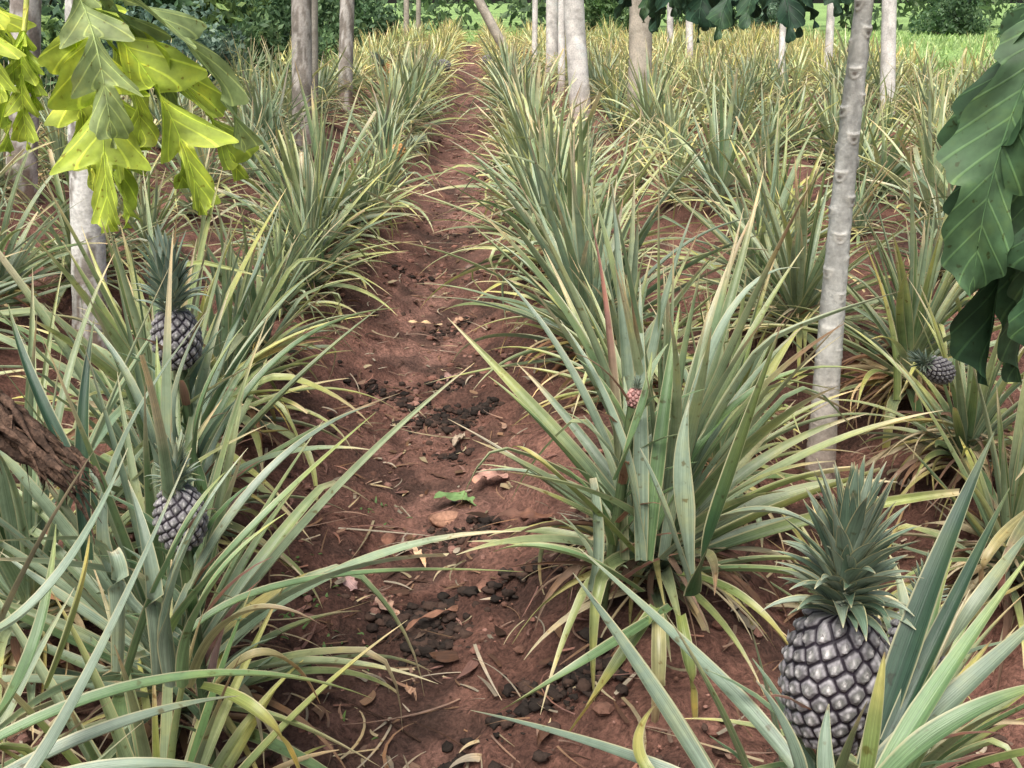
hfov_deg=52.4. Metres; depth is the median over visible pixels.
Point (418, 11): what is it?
papaya tree
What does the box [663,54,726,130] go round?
pineapple plant
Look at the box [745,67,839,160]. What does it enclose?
pineapple plant
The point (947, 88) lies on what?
pineapple plant
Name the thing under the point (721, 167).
pineapple plant
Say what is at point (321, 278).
pineapple plant
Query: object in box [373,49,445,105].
pineapple plant
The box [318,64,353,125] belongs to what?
pineapple plant
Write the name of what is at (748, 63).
pineapple plant
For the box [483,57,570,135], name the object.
pineapple plant
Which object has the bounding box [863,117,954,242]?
pineapple plant
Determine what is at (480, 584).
stone
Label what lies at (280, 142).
pineapple plant
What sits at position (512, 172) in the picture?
pineapple plant
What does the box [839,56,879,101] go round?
pineapple plant
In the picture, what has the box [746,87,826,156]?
pineapple plant
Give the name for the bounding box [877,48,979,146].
pineapple plant
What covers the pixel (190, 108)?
pineapple plant
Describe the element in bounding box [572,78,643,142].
pineapple plant
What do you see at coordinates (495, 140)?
pineapple plant
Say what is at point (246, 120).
pineapple plant
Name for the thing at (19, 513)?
pineapple plant
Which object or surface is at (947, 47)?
grass
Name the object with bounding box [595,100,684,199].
pineapple plant
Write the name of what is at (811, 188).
pineapple plant
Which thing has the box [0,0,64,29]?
bush
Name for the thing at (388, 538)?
stone
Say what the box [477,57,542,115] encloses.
pineapple plant
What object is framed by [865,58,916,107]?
pineapple plant
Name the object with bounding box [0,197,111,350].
pineapple plant
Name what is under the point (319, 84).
pineapple plant
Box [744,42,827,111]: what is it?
pineapple plant
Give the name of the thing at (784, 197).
pineapple plant
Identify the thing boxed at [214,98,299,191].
pineapple plant
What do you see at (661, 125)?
pineapple plant
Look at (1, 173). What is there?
pineapple plant
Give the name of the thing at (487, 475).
fallen leaf
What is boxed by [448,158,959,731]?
pineapple plant
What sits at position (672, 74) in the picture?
pineapple plant
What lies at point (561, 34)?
papaya tree
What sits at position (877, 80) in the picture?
pineapple plant
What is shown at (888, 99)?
pineapple plant
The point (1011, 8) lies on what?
bush
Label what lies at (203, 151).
pineapple plant
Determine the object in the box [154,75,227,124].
pineapple plant
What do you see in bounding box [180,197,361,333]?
pineapple plant
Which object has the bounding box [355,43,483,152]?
pineapple plant
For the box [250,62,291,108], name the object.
pineapple plant
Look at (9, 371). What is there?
pineapple plant
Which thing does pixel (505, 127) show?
pineapple plant
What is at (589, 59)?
pineapple plant
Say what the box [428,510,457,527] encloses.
stone
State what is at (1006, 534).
pineapple plant
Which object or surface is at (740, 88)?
pineapple plant
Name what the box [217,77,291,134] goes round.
pineapple plant
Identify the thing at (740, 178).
pineapple plant
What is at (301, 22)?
papaya tree
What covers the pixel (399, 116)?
pineapple plant
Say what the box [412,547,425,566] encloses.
fallen leaf
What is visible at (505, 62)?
pineapple plant
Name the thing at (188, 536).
pineapple plant
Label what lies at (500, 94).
pineapple plant
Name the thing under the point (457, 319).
fallen leaf
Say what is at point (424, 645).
humus lumps
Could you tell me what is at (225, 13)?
bush
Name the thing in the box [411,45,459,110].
pineapple plant
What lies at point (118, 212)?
pineapple plant
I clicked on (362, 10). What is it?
bush
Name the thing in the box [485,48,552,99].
pineapple plant
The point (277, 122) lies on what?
pineapple plant
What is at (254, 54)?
pineapple plant
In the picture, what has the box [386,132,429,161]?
pineapple
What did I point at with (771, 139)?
pineapple plant
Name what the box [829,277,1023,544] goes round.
pineapple plant
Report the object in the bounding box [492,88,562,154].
pineapple plant
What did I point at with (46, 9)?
bush
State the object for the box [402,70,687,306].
pineapple plant
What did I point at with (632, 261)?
pineapple plant
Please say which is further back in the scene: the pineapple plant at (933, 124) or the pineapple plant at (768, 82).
the pineapple plant at (768, 82)
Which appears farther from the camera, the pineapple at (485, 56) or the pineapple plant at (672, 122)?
the pineapple at (485, 56)
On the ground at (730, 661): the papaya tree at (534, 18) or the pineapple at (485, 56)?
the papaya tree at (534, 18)
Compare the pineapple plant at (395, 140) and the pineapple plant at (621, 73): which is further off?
the pineapple plant at (621, 73)
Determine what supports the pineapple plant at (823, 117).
on the ground at (730, 661)
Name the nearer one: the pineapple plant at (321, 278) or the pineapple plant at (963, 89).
the pineapple plant at (321, 278)
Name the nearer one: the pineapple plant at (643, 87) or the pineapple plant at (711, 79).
the pineapple plant at (643, 87)
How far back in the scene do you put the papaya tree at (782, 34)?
16.32 m
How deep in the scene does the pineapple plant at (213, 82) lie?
12.73 m
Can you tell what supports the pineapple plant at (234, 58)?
on the ground at (730, 661)
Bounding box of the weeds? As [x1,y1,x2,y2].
[255,489,412,753]
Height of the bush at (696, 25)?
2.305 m
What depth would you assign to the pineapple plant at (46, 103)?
10.66 m
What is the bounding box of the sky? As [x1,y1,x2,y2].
[42,0,1023,2]
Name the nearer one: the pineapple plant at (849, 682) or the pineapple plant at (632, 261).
the pineapple plant at (849, 682)
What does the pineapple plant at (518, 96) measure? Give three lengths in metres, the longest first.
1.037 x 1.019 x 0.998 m
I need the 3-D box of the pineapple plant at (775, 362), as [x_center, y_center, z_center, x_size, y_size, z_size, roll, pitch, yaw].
[0.593,0.062,3.056,0.894,0.952,0.992,0,20,0]
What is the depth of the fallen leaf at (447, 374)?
4.49 m
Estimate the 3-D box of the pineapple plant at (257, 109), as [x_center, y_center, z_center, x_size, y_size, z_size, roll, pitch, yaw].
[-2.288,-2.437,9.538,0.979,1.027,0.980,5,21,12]
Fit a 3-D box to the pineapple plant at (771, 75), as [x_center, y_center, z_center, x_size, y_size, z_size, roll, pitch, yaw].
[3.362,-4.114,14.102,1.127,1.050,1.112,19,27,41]
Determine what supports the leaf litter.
on the ground at (730, 661)
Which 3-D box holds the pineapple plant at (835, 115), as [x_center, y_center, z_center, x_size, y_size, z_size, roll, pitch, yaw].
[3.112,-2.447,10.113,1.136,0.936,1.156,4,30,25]
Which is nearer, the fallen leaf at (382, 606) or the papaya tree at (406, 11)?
the fallen leaf at (382, 606)
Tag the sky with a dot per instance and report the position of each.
(389, 1)
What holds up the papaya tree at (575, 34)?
on the ground at (730, 661)
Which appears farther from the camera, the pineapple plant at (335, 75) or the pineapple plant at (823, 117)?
the pineapple plant at (335, 75)
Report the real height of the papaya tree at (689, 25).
4.267 m
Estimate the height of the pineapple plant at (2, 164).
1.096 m
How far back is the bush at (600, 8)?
42.39 m
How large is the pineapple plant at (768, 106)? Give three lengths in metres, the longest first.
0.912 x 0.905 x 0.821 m
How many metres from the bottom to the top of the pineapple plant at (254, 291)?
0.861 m
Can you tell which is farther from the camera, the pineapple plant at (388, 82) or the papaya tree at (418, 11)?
the papaya tree at (418, 11)
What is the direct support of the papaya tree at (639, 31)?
on the ground at (730, 661)
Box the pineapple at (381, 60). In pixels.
[369,50,393,75]
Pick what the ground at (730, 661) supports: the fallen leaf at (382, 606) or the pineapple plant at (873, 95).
the pineapple plant at (873, 95)
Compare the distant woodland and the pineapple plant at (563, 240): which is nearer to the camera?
the pineapple plant at (563, 240)
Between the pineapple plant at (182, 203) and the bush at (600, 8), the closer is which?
the pineapple plant at (182, 203)
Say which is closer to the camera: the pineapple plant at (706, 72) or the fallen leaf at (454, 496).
the fallen leaf at (454, 496)
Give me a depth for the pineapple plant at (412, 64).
13.05 m
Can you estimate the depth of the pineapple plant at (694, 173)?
7.18 m
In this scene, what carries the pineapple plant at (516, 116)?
on the ground at (730, 661)
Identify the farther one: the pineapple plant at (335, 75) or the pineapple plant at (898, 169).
the pineapple plant at (335, 75)
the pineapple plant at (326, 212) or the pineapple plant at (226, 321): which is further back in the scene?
the pineapple plant at (326, 212)
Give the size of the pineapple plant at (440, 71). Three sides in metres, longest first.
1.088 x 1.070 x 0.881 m
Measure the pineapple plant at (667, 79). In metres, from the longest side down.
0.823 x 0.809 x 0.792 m
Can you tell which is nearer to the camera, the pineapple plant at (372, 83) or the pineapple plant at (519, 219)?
the pineapple plant at (519, 219)
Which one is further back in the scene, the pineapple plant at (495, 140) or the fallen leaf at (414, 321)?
the pineapple plant at (495, 140)
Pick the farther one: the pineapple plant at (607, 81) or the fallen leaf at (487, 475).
the pineapple plant at (607, 81)
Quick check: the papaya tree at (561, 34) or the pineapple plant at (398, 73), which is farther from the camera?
the papaya tree at (561, 34)
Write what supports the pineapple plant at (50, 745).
on the ground at (730, 661)
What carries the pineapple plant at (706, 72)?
on the ground at (730, 661)
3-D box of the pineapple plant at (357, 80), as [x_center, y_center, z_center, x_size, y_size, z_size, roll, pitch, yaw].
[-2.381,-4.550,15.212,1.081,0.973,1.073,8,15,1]
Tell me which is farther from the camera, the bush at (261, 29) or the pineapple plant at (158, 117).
the bush at (261, 29)
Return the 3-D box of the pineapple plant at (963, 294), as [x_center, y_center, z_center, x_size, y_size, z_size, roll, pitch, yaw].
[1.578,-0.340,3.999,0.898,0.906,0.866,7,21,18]
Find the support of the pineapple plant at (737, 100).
on the ground at (730, 661)
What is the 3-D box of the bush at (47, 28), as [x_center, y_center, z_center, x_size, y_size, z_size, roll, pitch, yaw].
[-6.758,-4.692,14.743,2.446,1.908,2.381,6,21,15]
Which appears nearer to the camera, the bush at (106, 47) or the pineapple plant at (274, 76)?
the pineapple plant at (274, 76)
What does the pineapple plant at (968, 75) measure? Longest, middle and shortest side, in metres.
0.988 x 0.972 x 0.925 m
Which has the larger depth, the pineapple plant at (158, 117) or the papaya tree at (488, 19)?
the papaya tree at (488, 19)
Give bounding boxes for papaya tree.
[0,0,263,349]
[4,0,41,205]
[291,0,313,155]
[312,0,318,122]
[337,0,354,110]
[404,0,408,36]
[416,0,420,31]
[473,0,507,49]
[532,0,537,69]
[546,0,557,85]
[558,0,565,94]
[563,0,590,123]
[614,0,971,481]
[626,0,651,131]
[667,3,672,50]
[686,20,692,61]
[778,24,785,80]
[824,3,834,79]
[879,0,896,113]
[936,3,1023,386]
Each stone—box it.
[381,533,396,544]
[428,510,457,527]
[476,580,487,589]
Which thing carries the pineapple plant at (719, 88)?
on the ground at (730, 661)
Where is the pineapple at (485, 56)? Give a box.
[482,52,501,64]
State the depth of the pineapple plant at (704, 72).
14.17 m
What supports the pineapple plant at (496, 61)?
on the ground at (730, 661)
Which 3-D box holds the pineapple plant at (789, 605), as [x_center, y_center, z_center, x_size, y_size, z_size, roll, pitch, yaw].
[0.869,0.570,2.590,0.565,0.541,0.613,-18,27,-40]
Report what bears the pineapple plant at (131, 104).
on the ground at (730, 661)
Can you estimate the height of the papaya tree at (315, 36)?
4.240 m
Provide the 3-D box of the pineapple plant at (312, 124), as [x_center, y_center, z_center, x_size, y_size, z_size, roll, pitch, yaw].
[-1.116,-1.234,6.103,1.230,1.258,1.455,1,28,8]
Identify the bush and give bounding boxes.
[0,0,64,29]
[0,0,131,64]
[0,32,58,102]
[41,0,219,48]
[51,22,154,94]
[102,3,214,108]
[152,0,249,112]
[171,0,273,48]
[202,10,291,89]
[221,0,327,62]
[274,0,365,62]
[318,0,401,48]
[584,0,628,37]
[673,6,738,33]
[751,0,795,33]
[908,0,989,35]
[995,1,1023,39]
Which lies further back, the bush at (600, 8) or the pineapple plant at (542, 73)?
the bush at (600, 8)
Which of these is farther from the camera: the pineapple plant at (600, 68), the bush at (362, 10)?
the bush at (362, 10)
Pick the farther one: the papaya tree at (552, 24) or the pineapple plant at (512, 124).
the papaya tree at (552, 24)
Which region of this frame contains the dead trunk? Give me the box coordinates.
[0,379,105,544]
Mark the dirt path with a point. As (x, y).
(391, 354)
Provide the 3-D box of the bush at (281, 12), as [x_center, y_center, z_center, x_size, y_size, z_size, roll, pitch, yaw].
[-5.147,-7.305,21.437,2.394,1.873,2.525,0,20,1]
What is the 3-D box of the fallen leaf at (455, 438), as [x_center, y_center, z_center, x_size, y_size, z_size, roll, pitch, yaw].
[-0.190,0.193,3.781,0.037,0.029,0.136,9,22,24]
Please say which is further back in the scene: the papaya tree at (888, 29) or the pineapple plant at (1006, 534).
the papaya tree at (888, 29)
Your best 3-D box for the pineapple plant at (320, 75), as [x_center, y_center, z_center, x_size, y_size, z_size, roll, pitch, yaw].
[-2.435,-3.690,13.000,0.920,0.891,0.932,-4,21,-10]
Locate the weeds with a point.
(323, 645)
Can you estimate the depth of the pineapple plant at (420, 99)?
11.84 m
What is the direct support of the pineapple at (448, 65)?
on the distant pineapple field
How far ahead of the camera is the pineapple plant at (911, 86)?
11.89 m
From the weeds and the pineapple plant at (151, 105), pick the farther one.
the pineapple plant at (151, 105)
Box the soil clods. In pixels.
[14,115,1007,767]
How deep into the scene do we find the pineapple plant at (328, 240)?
5.14 m
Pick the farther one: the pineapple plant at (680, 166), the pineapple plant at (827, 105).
the pineapple plant at (827, 105)
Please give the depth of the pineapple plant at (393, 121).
9.01 m
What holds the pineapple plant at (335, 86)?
on the ground at (730, 661)
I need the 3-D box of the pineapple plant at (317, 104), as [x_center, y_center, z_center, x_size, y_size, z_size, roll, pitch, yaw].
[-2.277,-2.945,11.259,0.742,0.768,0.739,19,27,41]
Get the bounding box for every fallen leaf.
[337,576,357,590]
[370,597,399,615]
[405,683,416,700]
[406,605,457,630]
[408,320,441,324]
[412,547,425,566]
[433,491,476,505]
[444,371,457,380]
[452,432,464,445]
[453,316,467,323]
[472,467,508,482]
[493,507,552,519]
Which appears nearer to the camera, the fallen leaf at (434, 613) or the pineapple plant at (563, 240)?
the fallen leaf at (434, 613)
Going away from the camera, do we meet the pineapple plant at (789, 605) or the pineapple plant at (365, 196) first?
the pineapple plant at (789, 605)
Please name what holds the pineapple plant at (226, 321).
on the ground at (730, 661)
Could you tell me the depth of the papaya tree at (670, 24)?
24.48 m
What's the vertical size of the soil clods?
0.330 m
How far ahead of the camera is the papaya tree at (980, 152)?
2.01 m
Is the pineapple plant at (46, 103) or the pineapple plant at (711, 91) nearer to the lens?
the pineapple plant at (46, 103)
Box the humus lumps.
[337,218,651,767]
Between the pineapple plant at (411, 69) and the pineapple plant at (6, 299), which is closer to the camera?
the pineapple plant at (6, 299)
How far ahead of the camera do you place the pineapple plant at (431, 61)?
14.56 m
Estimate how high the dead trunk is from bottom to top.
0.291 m
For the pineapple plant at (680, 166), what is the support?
on the ground at (730, 661)
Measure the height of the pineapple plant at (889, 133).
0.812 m
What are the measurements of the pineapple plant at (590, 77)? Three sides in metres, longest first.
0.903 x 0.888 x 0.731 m
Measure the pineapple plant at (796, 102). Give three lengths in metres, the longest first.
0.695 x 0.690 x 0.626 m
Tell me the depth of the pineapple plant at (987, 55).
14.12 m
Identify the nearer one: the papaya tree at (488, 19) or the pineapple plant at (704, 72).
the pineapple plant at (704, 72)
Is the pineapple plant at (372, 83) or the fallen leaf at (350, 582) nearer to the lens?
the fallen leaf at (350, 582)
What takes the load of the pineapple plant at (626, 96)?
on the ground at (730, 661)
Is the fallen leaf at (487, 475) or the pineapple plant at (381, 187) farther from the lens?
the pineapple plant at (381, 187)
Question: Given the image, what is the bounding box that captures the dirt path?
[248,42,518,767]
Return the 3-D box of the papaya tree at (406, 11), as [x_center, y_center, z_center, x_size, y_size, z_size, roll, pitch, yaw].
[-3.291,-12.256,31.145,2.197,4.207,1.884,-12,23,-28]
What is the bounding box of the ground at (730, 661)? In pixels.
[0,3,1023,767]
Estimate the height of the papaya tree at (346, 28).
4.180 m
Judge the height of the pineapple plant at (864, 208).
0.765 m
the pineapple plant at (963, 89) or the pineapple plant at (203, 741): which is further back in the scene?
the pineapple plant at (963, 89)
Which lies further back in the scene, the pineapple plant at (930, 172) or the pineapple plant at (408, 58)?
the pineapple plant at (408, 58)
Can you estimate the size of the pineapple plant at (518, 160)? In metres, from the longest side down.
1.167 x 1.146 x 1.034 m
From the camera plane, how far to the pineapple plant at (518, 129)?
6.50 m
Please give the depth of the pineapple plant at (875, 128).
7.95 m
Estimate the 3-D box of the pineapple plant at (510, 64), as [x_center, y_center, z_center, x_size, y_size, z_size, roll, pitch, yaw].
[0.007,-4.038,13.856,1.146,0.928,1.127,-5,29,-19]
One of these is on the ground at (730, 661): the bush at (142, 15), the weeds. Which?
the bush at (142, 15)
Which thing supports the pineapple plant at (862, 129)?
on the ground at (730, 661)
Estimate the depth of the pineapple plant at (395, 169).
7.29 m
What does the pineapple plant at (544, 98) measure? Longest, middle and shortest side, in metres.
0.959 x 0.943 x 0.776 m
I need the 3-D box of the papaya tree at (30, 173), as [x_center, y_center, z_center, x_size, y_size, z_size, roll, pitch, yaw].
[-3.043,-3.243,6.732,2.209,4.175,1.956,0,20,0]
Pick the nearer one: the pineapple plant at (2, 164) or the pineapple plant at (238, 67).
the pineapple plant at (2, 164)
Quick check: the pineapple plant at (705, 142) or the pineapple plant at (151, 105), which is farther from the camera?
the pineapple plant at (151, 105)
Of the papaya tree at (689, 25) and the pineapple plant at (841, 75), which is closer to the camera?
the pineapple plant at (841, 75)
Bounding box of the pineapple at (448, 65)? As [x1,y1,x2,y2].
[428,54,450,71]
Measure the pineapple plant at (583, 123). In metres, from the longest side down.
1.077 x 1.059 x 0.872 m
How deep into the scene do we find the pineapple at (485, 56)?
18.93 m
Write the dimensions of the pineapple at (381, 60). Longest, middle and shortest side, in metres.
0.465 x 0.235 x 0.219 m
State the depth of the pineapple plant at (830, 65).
14.84 m
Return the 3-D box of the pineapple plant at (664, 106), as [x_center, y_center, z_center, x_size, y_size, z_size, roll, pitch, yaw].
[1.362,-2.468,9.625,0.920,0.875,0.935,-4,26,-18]
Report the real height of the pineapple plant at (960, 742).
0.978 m
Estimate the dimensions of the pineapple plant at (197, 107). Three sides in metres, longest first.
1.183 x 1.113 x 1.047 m
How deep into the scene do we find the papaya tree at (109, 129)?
2.97 m
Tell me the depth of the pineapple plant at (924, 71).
14.06 m
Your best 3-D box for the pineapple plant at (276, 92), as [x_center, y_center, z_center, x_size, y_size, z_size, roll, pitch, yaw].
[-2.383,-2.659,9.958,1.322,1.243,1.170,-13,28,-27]
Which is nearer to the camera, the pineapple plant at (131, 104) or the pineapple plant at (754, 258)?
the pineapple plant at (754, 258)
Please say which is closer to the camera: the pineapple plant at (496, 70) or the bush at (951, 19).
the pineapple plant at (496, 70)
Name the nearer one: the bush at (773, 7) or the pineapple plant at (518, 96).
the pineapple plant at (518, 96)
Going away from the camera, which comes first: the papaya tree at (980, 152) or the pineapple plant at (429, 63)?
the papaya tree at (980, 152)
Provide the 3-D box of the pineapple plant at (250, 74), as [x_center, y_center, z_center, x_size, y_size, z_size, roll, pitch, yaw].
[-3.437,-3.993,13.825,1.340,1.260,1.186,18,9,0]
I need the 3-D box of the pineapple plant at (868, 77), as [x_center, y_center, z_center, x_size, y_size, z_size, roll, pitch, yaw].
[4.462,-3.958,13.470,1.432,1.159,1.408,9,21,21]
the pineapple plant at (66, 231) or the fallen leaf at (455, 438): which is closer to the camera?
the fallen leaf at (455, 438)
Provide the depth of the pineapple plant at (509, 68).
11.75 m
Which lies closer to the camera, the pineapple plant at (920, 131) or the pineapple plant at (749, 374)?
the pineapple plant at (749, 374)
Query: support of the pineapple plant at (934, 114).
on the ground at (730, 661)
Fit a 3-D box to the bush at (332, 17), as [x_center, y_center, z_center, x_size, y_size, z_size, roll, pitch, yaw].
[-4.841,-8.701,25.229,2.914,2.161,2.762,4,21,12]
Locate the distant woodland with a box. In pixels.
[64,0,1021,32]
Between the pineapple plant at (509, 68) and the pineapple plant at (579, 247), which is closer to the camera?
the pineapple plant at (579, 247)
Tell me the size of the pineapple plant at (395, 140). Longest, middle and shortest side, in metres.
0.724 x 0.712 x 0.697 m
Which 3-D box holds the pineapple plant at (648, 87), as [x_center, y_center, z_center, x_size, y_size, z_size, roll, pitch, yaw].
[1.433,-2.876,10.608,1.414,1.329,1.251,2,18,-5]
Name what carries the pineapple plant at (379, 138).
on the ground at (730, 661)
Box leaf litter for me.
[0,98,1012,767]
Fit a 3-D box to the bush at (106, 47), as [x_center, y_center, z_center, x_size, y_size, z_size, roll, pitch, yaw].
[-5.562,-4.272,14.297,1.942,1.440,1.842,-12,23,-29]
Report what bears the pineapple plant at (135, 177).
on the ground at (730, 661)
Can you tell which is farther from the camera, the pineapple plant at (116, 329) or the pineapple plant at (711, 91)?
the pineapple plant at (711, 91)
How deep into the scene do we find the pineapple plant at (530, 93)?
8.75 m
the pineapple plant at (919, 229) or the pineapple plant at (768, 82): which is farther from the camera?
the pineapple plant at (768, 82)
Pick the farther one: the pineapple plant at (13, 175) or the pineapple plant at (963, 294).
the pineapple plant at (13, 175)
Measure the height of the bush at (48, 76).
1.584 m
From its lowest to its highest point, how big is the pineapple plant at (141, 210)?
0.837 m
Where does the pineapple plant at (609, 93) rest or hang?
on the ground at (730, 661)
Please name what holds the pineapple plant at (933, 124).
on the ground at (730, 661)
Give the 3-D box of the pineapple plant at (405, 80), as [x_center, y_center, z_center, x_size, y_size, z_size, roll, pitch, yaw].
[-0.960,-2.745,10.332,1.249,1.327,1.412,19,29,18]
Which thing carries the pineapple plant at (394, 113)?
on the ground at (730, 661)
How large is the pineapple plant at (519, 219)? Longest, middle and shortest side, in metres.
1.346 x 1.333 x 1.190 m
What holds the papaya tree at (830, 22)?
on the ground at (730, 661)
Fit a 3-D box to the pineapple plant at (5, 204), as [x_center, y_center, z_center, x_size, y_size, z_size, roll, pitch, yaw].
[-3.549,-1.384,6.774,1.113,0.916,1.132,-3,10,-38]
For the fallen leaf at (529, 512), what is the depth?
2.99 m
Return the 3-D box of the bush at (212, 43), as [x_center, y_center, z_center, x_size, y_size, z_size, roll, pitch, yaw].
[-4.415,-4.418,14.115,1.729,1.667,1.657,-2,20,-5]
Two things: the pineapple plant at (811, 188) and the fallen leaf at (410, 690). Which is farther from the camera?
the pineapple plant at (811, 188)
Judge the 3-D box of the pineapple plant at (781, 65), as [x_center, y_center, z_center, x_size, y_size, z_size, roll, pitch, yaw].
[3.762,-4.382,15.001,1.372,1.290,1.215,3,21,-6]
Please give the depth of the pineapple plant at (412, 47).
14.64 m
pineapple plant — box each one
[0,86,66,198]
[0,117,55,221]
[0,122,142,330]
[0,123,66,207]
[0,148,189,321]
[0,149,62,355]
[0,150,191,298]
[0,156,374,539]
[0,172,398,606]
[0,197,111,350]
[0,228,520,767]
[0,254,269,737]
[0,337,52,374]
[0,448,370,767]
[0,559,406,767]
[4,93,68,187]
[38,89,67,182]
[38,95,183,188]
[39,76,64,136]
[40,67,52,110]
[50,193,397,501]
[55,150,219,270]
[58,119,207,232]
[128,88,195,146]
[137,119,248,230]
[142,93,261,201]
[148,65,209,153]
[150,114,261,195]
[152,42,244,112]
[152,205,377,392]
[153,60,228,120]
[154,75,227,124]
[165,96,422,290]
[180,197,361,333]
[203,35,289,108]
[203,40,340,131]
[205,115,405,322]
[206,129,400,320]
[209,60,429,243]
[210,91,402,277]
[211,89,289,174]
[214,41,271,106]
[214,42,255,84]
[214,62,324,154]
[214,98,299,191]
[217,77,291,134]
[221,64,353,176]
[226,33,279,88]
[235,31,346,122]
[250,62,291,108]
[254,52,291,95]
[266,55,341,119]
[275,76,343,126]
[288,55,353,122]
[289,43,364,106]
[295,126,431,242]
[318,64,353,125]
[320,53,357,107]
[327,41,473,151]
[327,82,429,184]
[329,41,378,101]
[329,113,450,231]
[330,133,423,233]
[337,39,466,155]
[337,78,441,155]
[344,85,441,166]
[347,100,420,178]
[348,58,454,138]
[350,42,450,117]
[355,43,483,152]
[358,54,433,131]
[361,88,427,156]
[367,42,451,99]
[369,65,440,130]
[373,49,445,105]
[375,122,785,388]
[376,34,450,103]
[377,45,454,118]
[381,57,439,97]
[391,64,445,120]
[400,48,452,95]
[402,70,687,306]
[407,40,459,94]
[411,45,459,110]
[412,41,462,103]
[420,55,618,220]
[429,85,674,292]
[432,69,651,226]
[448,82,726,327]
[448,96,653,266]
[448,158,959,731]
[450,33,564,128]
[451,48,602,166]
[452,87,656,245]
[453,35,565,124]
[463,95,554,183]
[464,85,610,217]
[467,177,698,333]
[471,432,1023,767]
[472,37,530,87]
[472,56,584,122]
[472,73,594,181]
[474,43,557,107]
[476,34,541,93]
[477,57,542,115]
[477,64,572,152]
[478,61,519,110]
[481,73,577,139]
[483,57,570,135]
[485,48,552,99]
[485,85,556,164]
[491,173,760,424]
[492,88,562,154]
[556,92,631,162]
[557,37,627,88]
[564,42,627,105]
[565,61,618,106]
[566,47,607,87]
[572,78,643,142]
[572,241,910,554]
[588,35,708,143]
[588,48,627,89]
[589,51,627,113]
[591,69,626,117]
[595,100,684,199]
[597,55,708,153]
[609,69,709,153]
[609,78,670,121]
[613,76,719,160]
[617,83,711,169]
[626,108,708,219]
[630,59,817,238]
[630,74,804,213]
[638,117,898,313]
[643,279,819,463]
[645,116,953,395]
[654,51,690,97]
[658,62,689,103]
[661,34,763,111]
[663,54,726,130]
[666,190,822,342]
[667,121,764,195]
[672,101,871,261]
[673,55,754,105]
[673,59,732,97]
[678,72,730,115]
[681,42,798,147]
[685,505,1023,767]
[689,62,756,116]
[693,62,765,131]
[694,77,823,173]
[704,148,885,291]
[712,50,770,89]
[720,39,780,112]
[728,43,800,108]
[728,140,1020,484]
[744,37,817,103]
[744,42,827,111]
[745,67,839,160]
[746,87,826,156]
[747,78,798,137]
[749,67,776,94]
[753,504,970,699]
[773,74,816,115]
[779,80,922,194]
[791,94,919,193]
[795,66,874,120]
[797,74,880,168]
[801,41,876,98]
[801,47,872,101]
[804,78,893,167]
[804,84,865,127]
[805,31,910,104]
[805,64,900,133]
[805,113,915,195]
[810,170,1020,409]
[818,150,930,247]
[821,101,937,216]
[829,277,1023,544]
[832,69,950,222]
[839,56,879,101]
[842,35,942,117]
[855,157,954,289]
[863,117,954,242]
[864,81,927,144]
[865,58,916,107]
[870,70,912,119]
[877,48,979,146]
[880,70,971,163]
[884,349,1023,690]
[886,71,926,124]
[895,47,964,104]
[896,67,964,135]
[900,196,948,219]
[903,91,957,160]
[905,111,951,156]
[921,60,982,118]
[921,87,965,189]
[926,72,959,99]
[946,62,991,116]
[971,37,995,79]
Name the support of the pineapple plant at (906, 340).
on the ground at (730, 661)
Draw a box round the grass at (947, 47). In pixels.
[281,28,1000,85]
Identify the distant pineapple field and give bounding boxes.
[171,15,998,101]
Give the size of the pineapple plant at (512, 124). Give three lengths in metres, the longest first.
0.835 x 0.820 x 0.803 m
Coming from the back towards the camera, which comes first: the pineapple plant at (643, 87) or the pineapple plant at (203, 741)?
the pineapple plant at (643, 87)
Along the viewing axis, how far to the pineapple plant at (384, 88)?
10.09 m
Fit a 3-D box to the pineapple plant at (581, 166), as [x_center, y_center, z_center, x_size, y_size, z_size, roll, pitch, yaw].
[0.354,-0.804,4.901,1.328,1.176,1.303,5,14,6]
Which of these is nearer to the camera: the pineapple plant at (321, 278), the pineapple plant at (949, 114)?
the pineapple plant at (321, 278)
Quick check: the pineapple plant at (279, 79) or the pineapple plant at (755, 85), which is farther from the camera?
the pineapple plant at (755, 85)
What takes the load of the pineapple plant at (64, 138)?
on the ground at (730, 661)
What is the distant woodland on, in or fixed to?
on the ground at (730, 661)
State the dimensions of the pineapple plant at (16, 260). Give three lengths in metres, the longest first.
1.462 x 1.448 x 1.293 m
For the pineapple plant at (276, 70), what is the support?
on the ground at (730, 661)
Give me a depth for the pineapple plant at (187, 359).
2.42 m
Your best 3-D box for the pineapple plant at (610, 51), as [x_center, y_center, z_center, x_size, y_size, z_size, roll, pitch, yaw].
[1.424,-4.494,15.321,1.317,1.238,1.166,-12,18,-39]
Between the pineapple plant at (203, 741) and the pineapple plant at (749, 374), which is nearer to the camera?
the pineapple plant at (203, 741)
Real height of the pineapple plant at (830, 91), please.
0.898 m
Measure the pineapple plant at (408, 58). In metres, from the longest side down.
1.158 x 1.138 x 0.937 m
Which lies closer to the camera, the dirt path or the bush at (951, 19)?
the dirt path
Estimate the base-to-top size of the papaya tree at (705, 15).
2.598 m
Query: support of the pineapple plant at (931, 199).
on the ground at (730, 661)
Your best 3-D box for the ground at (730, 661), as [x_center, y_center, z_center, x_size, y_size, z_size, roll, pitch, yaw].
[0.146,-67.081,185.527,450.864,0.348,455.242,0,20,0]
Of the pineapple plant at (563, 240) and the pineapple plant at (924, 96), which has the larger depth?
the pineapple plant at (924, 96)
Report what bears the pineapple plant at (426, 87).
on the ground at (730, 661)
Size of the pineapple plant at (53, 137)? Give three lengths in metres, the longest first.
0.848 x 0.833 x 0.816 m
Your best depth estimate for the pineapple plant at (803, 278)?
4.39 m
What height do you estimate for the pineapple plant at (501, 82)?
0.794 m
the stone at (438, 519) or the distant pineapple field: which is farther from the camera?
the distant pineapple field

